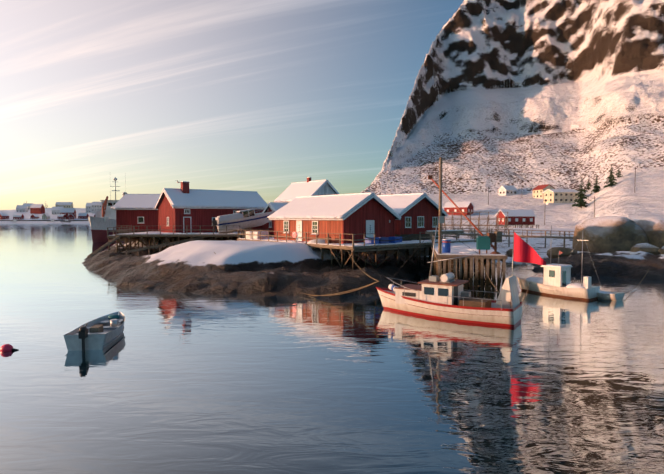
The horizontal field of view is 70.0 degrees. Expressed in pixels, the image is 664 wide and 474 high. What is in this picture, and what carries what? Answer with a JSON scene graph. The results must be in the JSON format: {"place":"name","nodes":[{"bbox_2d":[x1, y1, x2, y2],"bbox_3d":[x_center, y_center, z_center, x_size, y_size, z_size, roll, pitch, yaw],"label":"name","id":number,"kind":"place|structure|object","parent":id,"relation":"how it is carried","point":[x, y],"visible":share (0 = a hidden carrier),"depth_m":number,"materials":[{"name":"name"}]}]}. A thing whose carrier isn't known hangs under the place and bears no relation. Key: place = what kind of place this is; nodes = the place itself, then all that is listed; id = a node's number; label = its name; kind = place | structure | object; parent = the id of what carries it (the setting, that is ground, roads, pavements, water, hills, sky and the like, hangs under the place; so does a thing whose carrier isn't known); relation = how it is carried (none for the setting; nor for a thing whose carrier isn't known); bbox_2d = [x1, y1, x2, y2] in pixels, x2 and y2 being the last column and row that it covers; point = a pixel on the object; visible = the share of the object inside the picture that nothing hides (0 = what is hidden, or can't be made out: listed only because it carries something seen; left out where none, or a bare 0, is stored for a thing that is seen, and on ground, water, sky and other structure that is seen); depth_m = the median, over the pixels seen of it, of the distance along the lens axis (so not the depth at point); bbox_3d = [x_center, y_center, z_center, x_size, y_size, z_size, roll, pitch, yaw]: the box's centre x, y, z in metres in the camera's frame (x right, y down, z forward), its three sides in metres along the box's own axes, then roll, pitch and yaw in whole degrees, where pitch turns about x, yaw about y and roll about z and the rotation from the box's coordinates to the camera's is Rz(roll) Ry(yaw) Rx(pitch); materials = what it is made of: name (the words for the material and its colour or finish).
{"place":"outdoors","nodes":[
{"label":"outdoors","id":0,"kind":"place"},
{"bbox_2d":[0,0,463,209],"label":"sky","id":1,"kind":"structure","parent":0,"point":[264,97],"materials":[{"name":"blue"}]},
{"bbox_2d":[0,223,663,473],"bbox_3d":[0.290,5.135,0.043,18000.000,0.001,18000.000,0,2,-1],"label":"water","id":2,"kind":"structure","parent":0,"point":[170,382],"depth_m":14.88,"materials":[{"name":"blue liquid"}]},
{"bbox_2d":[0,344,18,351],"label":"buoy","id":3,"kind":"object","parent":2,"relation":"on","point":[6,347],"visible":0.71,"depth_m":18.23,"materials":[{"name":"red plastic"}]},
{"bbox_2d":[0,202,101,223],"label":"town","id":4,"kind":"object","parent":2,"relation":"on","point":[33,213],"visible":0.4,"depth_m":453.82,"materials":[{"name":"snow"},{"name":"red painted wood"},{"name":"glass"}]},
{"bbox_2d":[63,311,124,351],"bbox_3d":[-9.856,3.928,20.348,1.660,1.169,4.700,0,2,-8],"label":"skiff","id":5,"kind":"object","parent":2,"relation":"on","point":[100,333],"visible":0.94,"depth_m":19.12,"materials":[{"name":"painted wood"},{"name":"grey wood"},{"name":"metal"}]},
{"bbox_2d":[88,177,126,242],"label":"ship","id":6,"kind":"object","parent":2,"relation":"on","point":[102,220],"visible":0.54,"depth_m":103.15,"materials":[{"name":"grey metal"}]},
{"bbox_2d":[214,245,649,303],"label":"ropes","id":7,"kind":"object","parent":2,"relation":"on","point":[441,274],"visible":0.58,"depth_m":29.59,"materials":[{"name":"brown fabric"}]},
{"bbox_2d":[376,225,545,326],"bbox_3d":[6.218,2.041,24.469,8.916,5.307,2.688,1,3,28],"label":"fishing boat","id":8,"kind":"object","parent":2,"relation":"on","point":[445,297],"visible":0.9,"depth_m":23.83,"materials":[{"name":"white wood"}]},
{"bbox_2d":[430,232,507,293],"bbox_3d":[11.203,2.308,42.433,4.805,5.024,21.132,0,2,10],"label":"dock","id":9,"kind":"object","parent":2,"relation":"in","point":[459,249],"visible":0.5,"depth_m":32.33,"materials":[{"name":"brown wood"}]},
{"bbox_2d":[428,157,501,279],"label":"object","id":10,"kind":"object","parent":9,"relation":"on","point":[483,242],"visible":0.79,"depth_m":32.78,"materials":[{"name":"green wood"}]},
{"bbox_2d":[517,225,599,300],"bbox_3d":[14.915,1.725,31.489,1.900,4.970,5.806,-2,3,-37],"label":"boat","id":11,"kind":"object","parent":2,"relation":"on","point":[555,280],"visible":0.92,"depth_m":30.86,"materials":[{"name":"white painted wood"},{"name":"glass"},{"name":"grey metal"}]},
{"bbox_2d":[597,290,624,300],"bbox_3d":[17.059,3.698,30.541,1.200,0.644,2.900,-1,3,-29],"label":"dinghy","id":12,"kind":"object","parent":2,"relation":"on","point":[610,295],"visible":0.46,"depth_m":29.47,"materials":[{"name":"blue plastic"}]},
{"bbox_2d":[82,228,663,296],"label":"terrain","id":13,"kind":"structure","parent":0,"point":[254,268],"depth_m":39.56,"materials":[{"name":"stone"}]},
{"bbox_2d":[107,226,151,249],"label":"pier","id":14,"kind":"structure","parent":13,"relation":"on","point":[113,235],"depth_m":59.57,"materials":[{"name":"brown wood"}]},
{"bbox_2d":[111,194,160,240],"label":"house","id":15,"kind":"structure","parent":13,"relation":"on","point":[140,211],"depth_m":69.63,"materials":[{"name":"snow"},{"name":"red painted wood"},{"name":"glass"}]},
{"bbox_2d":[115,225,241,254],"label":"pier","id":16,"kind":"structure","parent":13,"relation":"on","point":[161,235],"depth_m":55.22,"materials":[{"name":"brown wood"}]},
{"bbox_2d":[87,235,121,257],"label":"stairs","id":17,"kind":"structure","parent":16,"relation":"attached to","point":[102,247],"depth_m":53.70,"materials":[{"name":"grey wood"}]},
{"bbox_2d":[212,208,274,232],"bbox_3d":[-10.484,-2.015,56.806,7.655,2.903,2.300,-1,3,-23],"label":"boat","id":18,"kind":"object","parent":16,"relation":"on","point":[247,218],"visible":0.92,"depth_m":55.90,"materials":[{"name":"white painted fiberglass"},{"name":"glass"}]},
{"bbox_2d":[126,228,251,254],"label":"slipway","id":19,"kind":"structure","parent":13,"relation":"on","point":[159,245],"depth_m":54.83,"materials":[{"name":"brown wood"}]},
{"bbox_2d":[154,181,266,242],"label":"house","id":20,"kind":"structure","parent":13,"relation":"on","point":[184,206],"depth_m":61.28,"materials":[{"name":"snow"},{"name":"red painted wood"},{"name":"glass"}]},
{"bbox_2d":[262,202,287,236],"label":"shed","id":21,"kind":"structure","parent":13,"relation":"on","point":[273,206],"depth_m":61.84,"materials":[{"name":"red wood"}]},
{"bbox_2d":[274,177,338,202],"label":"house","id":22,"kind":"structure","parent":13,"relation":"on","point":[293,191],"depth_m":78.68,"materials":[{"name":"snow"},{"name":"red painted wood"}]},
{"bbox_2d":[237,229,419,272],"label":"pier","id":23,"kind":"structure","parent":13,"relation":"on","point":[355,248],"depth_m":41.61,"materials":[{"name":"brown wood"}]},
{"bbox_2d":[267,193,400,243],"bbox_3d":[-0.103,-1.689,48.195,7.885,5.142,12.231,-2,3,-40],"label":"red cabin","id":24,"kind":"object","parent":23,"relation":"on","point":[359,215],"visible":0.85,"depth_m":44.63,"materials":[{"name":"snow"},{"name":"red painted wood"},{"name":"glass"}]},
{"bbox_2d":[242,220,463,243],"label":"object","id":25,"kind":"object","parent":23,"relation":"on","point":[383,240],"visible":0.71,"depth_m":43.17,"materials":[{"name":"blue plastic"},{"name":"grey wood"},{"name":"snow"}]},
{"bbox_2d":[362,193,447,255],"bbox_3d":[7.030,-1.541,58.131,8.652,7.242,11.464,-2,3,-40],"label":"red cabin","id":26,"kind":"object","parent":13,"relation":"on","point":[417,212],"visible":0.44,"depth_m":54.01,"materials":[{"name":"snow"},{"name":"red painted wood"},{"name":"glass"}]},
{"bbox_2d":[396,231,474,270],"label":"pier","id":27,"kind":"structure","parent":13,"relation":"on","point":[425,244],"depth_m":45.76,"materials":[{"name":"brown wood"}]},
{"bbox_2d":[442,211,508,238],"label":"fish racks","id":28,"kind":"object","parent":13,"relation":"on","point":[497,225],"visible":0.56,"depth_m":93.22,"materials":[{"name":"brown wood"}]},
{"bbox_2d":[442,227,573,247],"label":"footbridge","id":29,"kind":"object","parent":13,"relation":"on","point":[527,236],"visible":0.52,"depth_m":74.66,"materials":[{"name":"grey wood"}]},
{"bbox_2d":[505,216,663,258],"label":"boulders","id":30,"kind":"object","parent":13,"relation":"on","point":[609,234],"visible":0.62,"depth_m":62.16,"materials":[{"name":"grey stone"}]},
{"bbox_2d":[361,0,663,228],"bbox_3d":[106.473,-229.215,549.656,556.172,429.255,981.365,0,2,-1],"label":"terrain","id":31,"kind":"structure","parent":0,"point":[525,98],"depth_m":323.31,"materials":[{"name":"white snow"}]},
{"bbox_2d":[443,167,635,227],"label":"distant houses","id":32,"kind":"structure","parent":31,"relation":"on","point":[549,194],"depth_m":197.94,"materials":[{"name":"wood"}]},
{"bbox_2d":[572,165,622,207],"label":"spruces","id":33,"kind":"object","parent":31,"relation":"on","point":[581,202],"visible":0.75,"depth_m":198.30,"materials":[{"name":"green plant"}]}
]}

